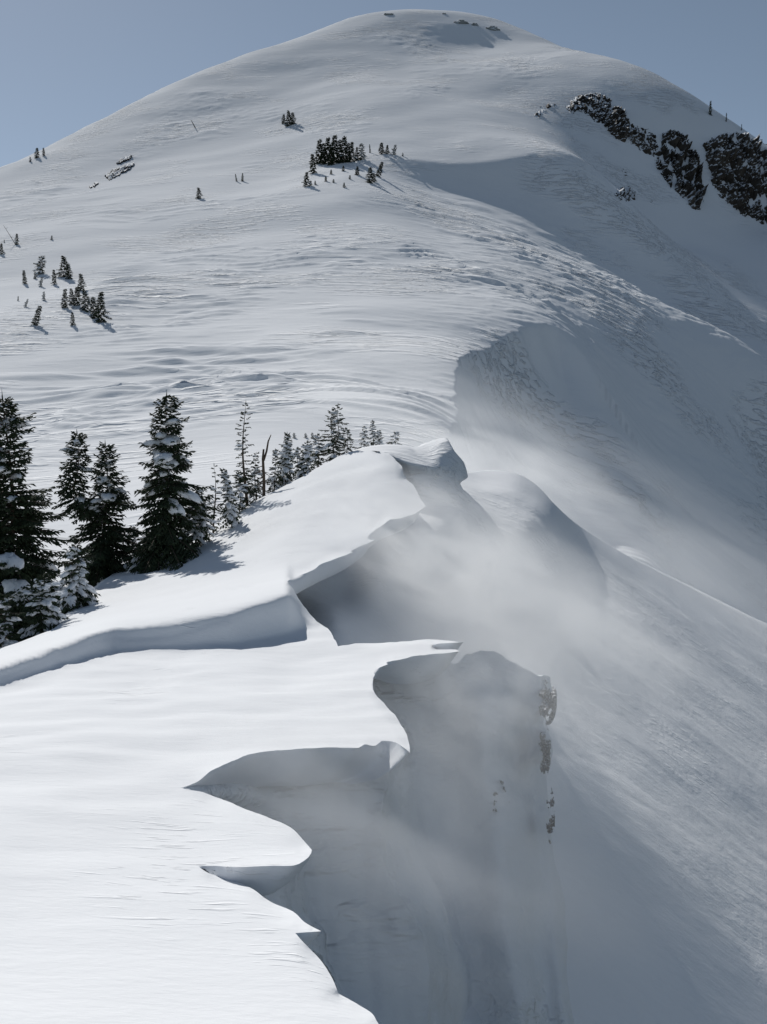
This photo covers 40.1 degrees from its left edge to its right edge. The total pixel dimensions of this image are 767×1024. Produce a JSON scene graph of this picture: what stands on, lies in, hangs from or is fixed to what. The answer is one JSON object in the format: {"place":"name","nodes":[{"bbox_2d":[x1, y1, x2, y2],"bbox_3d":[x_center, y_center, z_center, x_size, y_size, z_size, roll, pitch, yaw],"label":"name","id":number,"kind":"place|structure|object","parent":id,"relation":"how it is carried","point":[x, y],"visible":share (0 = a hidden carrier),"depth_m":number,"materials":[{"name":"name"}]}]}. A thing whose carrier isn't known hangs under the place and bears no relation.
{"place":"outdoors","nodes":[
{"label":"outdoors","id":0,"kind":"place"},
{"bbox_2d":[0,451,463,1023],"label":"ridge snowfield","id":1,"kind":"structure","parent":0,"point":[134,707],"depth_m":14.94,"materials":[{"name":"white snow"}]},
{"bbox_2d":[0,593,25,648],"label":"young conifer","id":2,"kind":"object","parent":1,"relation":"on","point":[6,604],"visible":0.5,"depth_m":32.12,"materials":[{"name":"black plant"}]},
{"bbox_2d":[17,573,69,641],"bbox_3d":[-10.787,3.415,33.223,2.347,3.077,1.940,1,3,22],"label":"young conifer","id":3,"kind":"object","parent":1,"relation":"on","point":[41,623],"visible":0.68,"depth_m":33.02,"materials":[{"name":"green plant"}]},
{"bbox_2d":[0,387,90,638],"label":"conifer","id":4,"kind":"object","parent":1,"relation":"on","point":[19,570],"visible":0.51,"depth_m":39.72,"materials":[{"name":"green plant"}]},
{"bbox_2d":[53,544,101,620],"bbox_3d":[-10.784,2.733,37.098,2.312,3.275,2.434,0,3,0],"label":"young conifer","id":5,"kind":"object","parent":1,"relation":"on","point":[78,589],"visible":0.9,"depth_m":36.90,"materials":[{"name":"green plant"}]},
{"bbox_2d":[51,430,147,586],"bbox_3d":[-12.838,0.461,48.175,4.611,8.598,5.625,-2,3,-35],"label":"conifer","id":6,"kind":"object","parent":1,"relation":"on","point":[111,536],"visible":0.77,"depth_m":47.67,"materials":[{"name":"green plant"}]},
{"bbox_2d":[120,525,141,560],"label":"young conifer","id":7,"kind":"object","parent":1,"relation":"on","point":[134,540],"visible":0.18,"depth_m":49.00,"materials":[{"name":"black plant"}]},
{"bbox_2d":[122,392,223,573],"bbox_3d":[-9.242,-0.919,46.200,4.453,8.980,6.381,-1,3,-22],"label":"conifer","id":8,"kind":"object","parent":1,"relation":"on","point":[160,542],"visible":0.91,"depth_m":45.93,"materials":[{"name":"green plant"}]},
{"bbox_2d":[182,503,208,546],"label":"young conifer","id":9,"kind":"object","parent":1,"relation":"on","point":[199,539],"visible":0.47,"depth_m":47.82,"materials":[{"name":"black plant"}]},
{"bbox_2d":[191,488,216,541],"bbox_3d":[-8.249,0.165,48.026,1.181,2.693,1.442,0,3,0],"label":"young conifer","id":10,"kind":"object","parent":1,"relation":"on","point":[204,520],"visible":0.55,"depth_m":47.97,"materials":[{"name":"grey plant"}]},
{"bbox_2d":[207,465,224,533],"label":"young conifer","id":11,"kind":"object","parent":1,"relation":"on","point":[213,488],"visible":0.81,"depth_m":50.01,"materials":[{"name":"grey plant"}]},
{"bbox_2d":[217,468,241,529],"bbox_3d":[-7.350,-0.555,50.153,1.220,3.212,1.656,0,3,0],"label":"young conifer","id":12,"kind":"object","parent":1,"relation":"on","point":[231,513],"visible":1,"depth_m":49.92,"materials":[{"name":"grey plant"}]},
{"bbox_2d":[232,471,249,511],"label":"young conifer","id":13,"kind":"object","parent":1,"relation":"on","point":[241,495],"visible":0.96,"depth_m":52.91,"materials":[{"name":"grey plant"}]},
{"bbox_2d":[230,402,261,509],"bbox_3d":[-7.094,-2.774,53.957,1.518,6.082,2.133,-1,3,-24],"label":"conifer","id":14,"kind":"object","parent":1,"relation":"on","point":[249,489],"visible":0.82,"depth_m":53.83,"materials":[{"name":"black plant"}]},
{"bbox_2d":[247,452,265,501],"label":"young conifer","id":15,"kind":"object","parent":1,"relation":"on","point":[255,469],"visible":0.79,"depth_m":55.88,"materials":[{"name":"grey plant"}]},
{"bbox_2d":[256,435,270,496],"bbox_3d":[-6.297,-2.113,54.950,0.884,3.879,0.402,-1,3,-14],"label":"dead snag","id":16,"kind":"object","parent":1,"relation":"on","point":[263,482],"visible":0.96,"depth_m":54.91,"materials":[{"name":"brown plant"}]},
{"bbox_2d":[265,449,285,492],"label":"young conifer","id":17,"kind":"object","parent":1,"relation":"on","point":[272,482],"visible":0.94,"depth_m":55.91,"materials":[{"name":"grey plant"}]},
{"bbox_2d":[275,432,296,486],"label":"young conifer","id":18,"kind":"object","parent":1,"relation":"on","point":[286,456],"visible":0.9,"depth_m":56.77,"materials":[{"name":"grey plant"}]},
{"bbox_2d":[291,447,305,480],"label":"young conifer","id":19,"kind":"object","parent":1,"relation":"on","point":[296,453],"visible":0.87,"depth_m":57.81,"materials":[{"name":"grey plant"}]},
{"bbox_2d":[296,440,317,476],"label":"young conifer","id":20,"kind":"object","parent":1,"relation":"on","point":[307,458],"visible":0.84,"depth_m":57.75,"materials":[{"name":"grey plant"}]},
{"bbox_2d":[310,433,327,469],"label":"young conifer","id":21,"kind":"object","parent":1,"relation":"on","point":[318,463],"visible":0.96,"depth_m":59.76,"materials":[{"name":"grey plant"}]},
{"bbox_2d":[311,404,350,462],"bbox_3d":[-3.122,-4.225,59.915,2.674,4.033,2.280,0,3,0],"label":"conifer","id":22,"kind":"object","parent":1,"relation":"on","point":[333,441],"visible":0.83,"depth_m":59.70,"materials":[{"name":"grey plant"}]},
{"bbox_2d":[337,427,356,455],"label":"young conifer","id":23,"kind":"object","parent":1,"relation":"on","point":[347,438],"visible":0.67,"depth_m":61.85,"materials":[{"name":"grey plant"}]},
{"bbox_2d":[367,419,377,445],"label":"young conifer","id":24,"kind":"object","parent":1,"relation":"on","point":[373,433],"visible":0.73,"depth_m":74.73,"materials":[{"name":"grey plant"}]},
{"bbox_2d":[373,430,383,444],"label":"young conifer","id":25,"kind":"object","parent":1,"relation":"on","point":[379,441],"visible":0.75,"depth_m":73.71,"materials":[{"name":"grey plant"}]},
{"bbox_2d":[185,650,574,1023],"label":"cornice wall","id":26,"kind":"structure","parent":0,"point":[423,886],"depth_m":22.12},
{"bbox_2d":[492,780,509,811],"bbox_3d":[2.637,6.456,23.637,0.533,0.872,1.131,0,3,0],"label":"wall rock","id":27,"kind":"object","parent":26,"relation":"attached to","point":[496,793],"depth_m":23.44,"materials":[{"name":"grey stone"}]},
{"bbox_2d":[538,725,550,773],"bbox_3d":[3.849,5.676,24.742,0.315,1.062,1.208,0,3,0],"label":"wall rock","id":28,"kind":"object","parent":26,"relation":"attached to","point":[545,744],"depth_m":24.73,"materials":[{"name":"grey stone"}]},
{"bbox_2d":[538,680,556,724],"bbox_3d":[3.933,4.611,25.152,0.439,1.028,1.278,0,3,8],"label":"wall rock","id":29,"kind":"object","parent":26,"relation":"attached to","point":[547,704],"depth_m":25.19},
{"bbox_2d":[546,791,554,843],"bbox_3d":[3.837,7.024,24.113,0.199,1.194,1.030,0,3,9],"label":"wall rock","id":30,"kind":"object","parent":26,"relation":"attached to","point":[550,824],"depth_m":24.08,"materials":[{"name":"grey stone"}]},
{"bbox_2d":[0,9,766,622],"bbox_3d":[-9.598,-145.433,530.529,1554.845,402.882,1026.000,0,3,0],"label":"mountain","id":31,"kind":"structure","parent":0,"point":[488,271],"depth_m":296.52,"materials":[{"name":"white snow"}]},
{"bbox_2d":[22,270,27,283],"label":"conifer","id":32,"kind":"object","parent":31,"relation":"on","point":[25,277],"visible":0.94,"depth_m":269.21,"materials":[{"name":"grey plant"}]},
{"bbox_2d":[29,306,41,326],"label":"conifer","id":33,"kind":"object","parent":31,"relation":"on","point":[35,319],"visible":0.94,"depth_m":211.26,"materials":[{"name":"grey plant"}]},
{"bbox_2d":[34,148,39,158],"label":"conifer","id":34,"kind":"object","parent":31,"relation":"on","point":[36,152],"visible":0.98,"depth_m":498.93,"materials":[{"name":"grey plant"}]},
{"bbox_2d":[33,256,45,274],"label":"conifer","id":35,"kind":"object","parent":31,"relation":"on","point":[39,264],"visible":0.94,"depth_m":283.11,"materials":[{"name":"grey plant"}]},
{"bbox_2d":[51,270,56,284],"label":"conifer","id":36,"kind":"object","parent":31,"relation":"on","point":[53,275],"visible":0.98,"depth_m":267.02,"materials":[{"name":"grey plant"}]},
{"bbox_2d":[56,256,69,276],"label":"conifer","id":37,"kind":"object","parent":31,"relation":"on","point":[63,258],"visible":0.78,"depth_m":276.54,"materials":[{"name":"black plant"}]},
{"bbox_2d":[61,289,69,307],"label":"conifer","id":38,"kind":"object","parent":31,"relation":"on","point":[64,303],"visible":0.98,"depth_m":230.56,"materials":[{"name":"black plant"}]},
{"bbox_2d":[65,264,71,279],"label":"conifer","id":39,"kind":"object","parent":31,"relation":"on","point":[68,275],"visible":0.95,"depth_m":273.43,"materials":[{"name":"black plant"}]},
{"bbox_2d":[68,289,74,304],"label":"conifer","id":40,"kind":"object","parent":31,"relation":"on","point":[71,293],"visible":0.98,"depth_m":233.30,"materials":[{"name":"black plant"}]},
{"bbox_2d":[70,312,74,325],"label":"conifer","id":41,"kind":"object","parent":31,"relation":"on","point":[72,321],"visible":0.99,"depth_m":211.41,"materials":[{"name":"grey plant"}]},
{"bbox_2d":[72,286,81,305],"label":"conifer","id":42,"kind":"object","parent":31,"relation":"on","point":[77,293],"visible":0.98,"depth_m":232.47,"materials":[{"name":"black plant"}]},
{"bbox_2d":[77,273,86,290],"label":"conifer","id":43,"kind":"object","parent":31,"relation":"on","point":[80,281],"visible":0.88,"depth_m":252.63,"materials":[{"name":"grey plant"}]},
{"bbox_2d":[80,290,90,311],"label":"conifer","id":44,"kind":"object","parent":31,"relation":"on","point":[84,306],"visible":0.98,"depth_m":226.92,"materials":[{"name":"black plant"}]},
{"bbox_2d":[88,297,98,318],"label":"conifer","id":45,"kind":"object","parent":31,"relation":"on","point":[93,299],"visible":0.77,"depth_m":218.91,"materials":[{"name":"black plant"}]},
{"bbox_2d":[94,292,111,322],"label":"conifer","id":46,"kind":"object","parent":31,"relation":"on","point":[100,301],"visible":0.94,"depth_m":215.44,"materials":[{"name":"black plant"}]},
{"bbox_2d":[105,162,133,179],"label":"rock rib","id":47,"kind":"object","parent":31,"relation":"on","point":[114,173],"visible":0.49,"depth_m":458.39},
{"bbox_2d":[116,155,131,164],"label":"rock rib","id":48,"kind":"object","parent":31,"relation":"on","point":[122,160],"visible":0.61,"depth_m":480.30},
{"bbox_2d":[196,188,202,198],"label":"conifer","id":49,"kind":"object","parent":31,"relation":"on","point":[199,196],"visible":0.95,"depth_m":379.43,"materials":[{"name":"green plant"}]},
{"bbox_2d":[282,110,291,126],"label":"conifer","id":50,"kind":"object","parent":31,"relation":"on","point":[288,122],"visible":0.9,"depth_m":508.11,"materials":[{"name":"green plant"}]},
{"bbox_2d":[291,112,295,123],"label":"conifer","id":51,"kind":"object","parent":31,"relation":"on","point":[292,117],"visible":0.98,"depth_m":510.21,"materials":[{"name":"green plant"}]},
{"bbox_2d":[302,172,312,186],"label":"conifer","id":52,"kind":"object","parent":31,"relation":"on","point":[306,176],"visible":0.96,"depth_m":377.61,"materials":[{"name":"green plant"}]},
{"bbox_2d":[308,154,316,173],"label":"conifer","id":53,"kind":"object","parent":31,"relation":"on","point":[312,163],"visible":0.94,"depth_m":408.65,"materials":[{"name":"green plant"}]},
{"bbox_2d":[314,139,322,163],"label":"conifer","id":54,"kind":"object","parent":31,"relation":"on","point":[318,147],"visible":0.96,"depth_m":430.33,"materials":[{"name":"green plant"}]},
{"bbox_2d":[317,143,326,163],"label":"conifer","id":55,"kind":"object","parent":31,"relation":"on","point":[323,157],"visible":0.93,"depth_m":428.66,"materials":[{"name":"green plant"}]},
{"bbox_2d":[320,137,335,164],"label":"conifer","id":56,"kind":"object","parent":31,"relation":"on","point":[327,147],"visible":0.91,"depth_m":428.23,"materials":[{"name":"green plant"}]},
{"bbox_2d":[326,143,335,165],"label":"conifer","id":57,"kind":"object","parent":31,"relation":"on","point":[332,153],"visible":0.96,"depth_m":425.41,"materials":[{"name":"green plant"}]},
{"bbox_2d":[329,134,338,162],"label":"conifer","id":58,"kind":"object","parent":31,"relation":"on","point":[333,141],"visible":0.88,"depth_m":428.67,"materials":[{"name":"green plant"}]},
{"bbox_2d":[336,139,343,163],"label":"conifer","id":59,"kind":"object","parent":31,"relation":"on","point":[339,144],"visible":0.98,"depth_m":426.85,"materials":[{"name":"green plant"}]},
{"bbox_2d":[339,135,348,162],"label":"conifer","id":60,"kind":"object","parent":31,"relation":"on","point":[345,148],"visible":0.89,"depth_m":428.27,"materials":[{"name":"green plant"}]},
{"bbox_2d":[344,143,351,162],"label":"conifer","id":61,"kind":"object","parent":31,"relation":"on","point":[348,145],"visible":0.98,"depth_m":426.79,"materials":[{"name":"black plant"}]},
{"bbox_2d":[347,142,357,161],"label":"conifer","id":62,"kind":"object","parent":31,"relation":"on","point":[352,155],"visible":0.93,"depth_m":426.85,"materials":[{"name":"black plant"}]},
{"bbox_2d":[354,166,359,174],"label":"conifer","id":63,"kind":"object","parent":31,"relation":"on","point":[357,171],"visible":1,"depth_m":396.33,"materials":[{"name":"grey plant"}]},
{"bbox_2d":[356,143,365,160],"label":"conifer","id":64,"kind":"object","parent":31,"relation":"on","point":[361,150],"visible":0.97,"depth_m":428.53,"materials":[{"name":"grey plant"}]},
{"bbox_2d":[354,426,370,449],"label":"young conifer","id":65,"kind":"object","parent":31,"relation":"on","point":[364,434],"visible":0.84,"depth_m":73.76,"materials":[{"name":"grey plant"}]},
{"bbox_2d":[366,167,374,183],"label":"conifer","id":66,"kind":"object","parent":31,"relation":"on","point":[370,170],"visible":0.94,"depth_m":385.25,"materials":[{"name":"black plant"}]},
{"bbox_2d":[375,162,383,177],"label":"conifer","id":67,"kind":"object","parent":31,"relation":"on","point":[379,169],"visible":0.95,"depth_m":400.94,"materials":[{"name":"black plant"}]},
{"bbox_2d":[378,143,385,153],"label":"conifer","id":68,"kind":"object","parent":31,"relation":"on","point":[381,147],"visible":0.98,"depth_m":435.61,"materials":[{"name":"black plant"}]},
{"bbox_2d":[386,432,401,444],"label":"young conifer","id":69,"kind":"object","parent":31,"relation":"on","point":[395,434],"visible":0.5,"depth_m":75.76,"materials":[{"name":"grey plant"}]},
{"bbox_2d":[391,145,396,154],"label":"conifer","id":70,"kind":"object","parent":31,"relation":"on","point":[394,150],"visible":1,"depth_m":433.65,"materials":[{"name":"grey plant"}]},
{"bbox_2d":[454,20,468,23],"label":"rimed rock","id":71,"kind":"object","parent":31,"relation":"on","point":[461,22],"visible":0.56,"depth_m":697.18,"materials":[{"name":"grey stone"}]},
{"bbox_2d":[486,26,499,30],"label":"rimed rock","id":72,"kind":"object","parent":31,"relation":"on","point":[493,28],"visible":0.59,"depth_m":692.80,"materials":[{"name":"grey stone"}]},
{"bbox_2d":[534,103,555,117],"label":"rock outcrop","id":73,"kind":"object","parent":31,"relation":"on","point":[548,105],"visible":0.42,"depth_m":537.14,"materials":[{"name":"grey stone"}]},
{"bbox_2d":[565,92,611,123],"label":"rock outcrop","id":74,"kind":"object","parent":31,"relation":"on","point":[600,111],"visible":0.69,"depth_m":543.71,"materials":[{"name":"grey stone"}]},
{"bbox_2d":[604,106,628,141],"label":"rock outcrop","id":75,"kind":"object","parent":31,"relation":"on","point":[620,131],"visible":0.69,"depth_m":531.54,"materials":[{"name":"grey stone"}]},
{"bbox_2d":[614,186,634,201],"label":"rock outcrop","id":76,"kind":"object","parent":31,"relation":"on","point":[628,194],"visible":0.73,"depth_m":465.49,"materials":[{"name":"grey stone"}]},
{"bbox_2d":[625,121,658,155],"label":"rock outcrop","id":77,"kind":"object","parent":31,"relation":"on","point":[635,135],"visible":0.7,"depth_m":529.21,"materials":[{"name":"grey stone"}]},
{"bbox_2d":[653,129,708,209],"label":"rock outcrop","id":78,"kind":"object","parent":31,"relation":"on","point":[696,192],"visible":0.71,"depth_m":520.39,"materials":[{"name":"black stone"}]},
{"bbox_2d":[703,132,766,223],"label":"rock outcrop","id":79,"kind":"object","parent":31,"relation":"on","point":[723,157],"visible":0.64,"depth_m":527.86,"materials":[{"name":"black stone"}]},
{"bbox_2d":[0,0,766,166],"label":"sky","id":80,"kind":"structure","parent":0,"point":[66,66],"materials":[{"name":"blue"}]},
{"bbox_2d":[296,470,766,1023],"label":"snow slope","id":81,"kind":"structure","parent":0,"point":[658,764],"depth_m":45.08,"materials":[{"name":"white snow"}]},
{"bbox_2d":[337,438,487,531],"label":"cornice block","id":82,"kind":"structure","parent":81,"relation":"on","point":[435,472],"depth_m":58.42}
]}

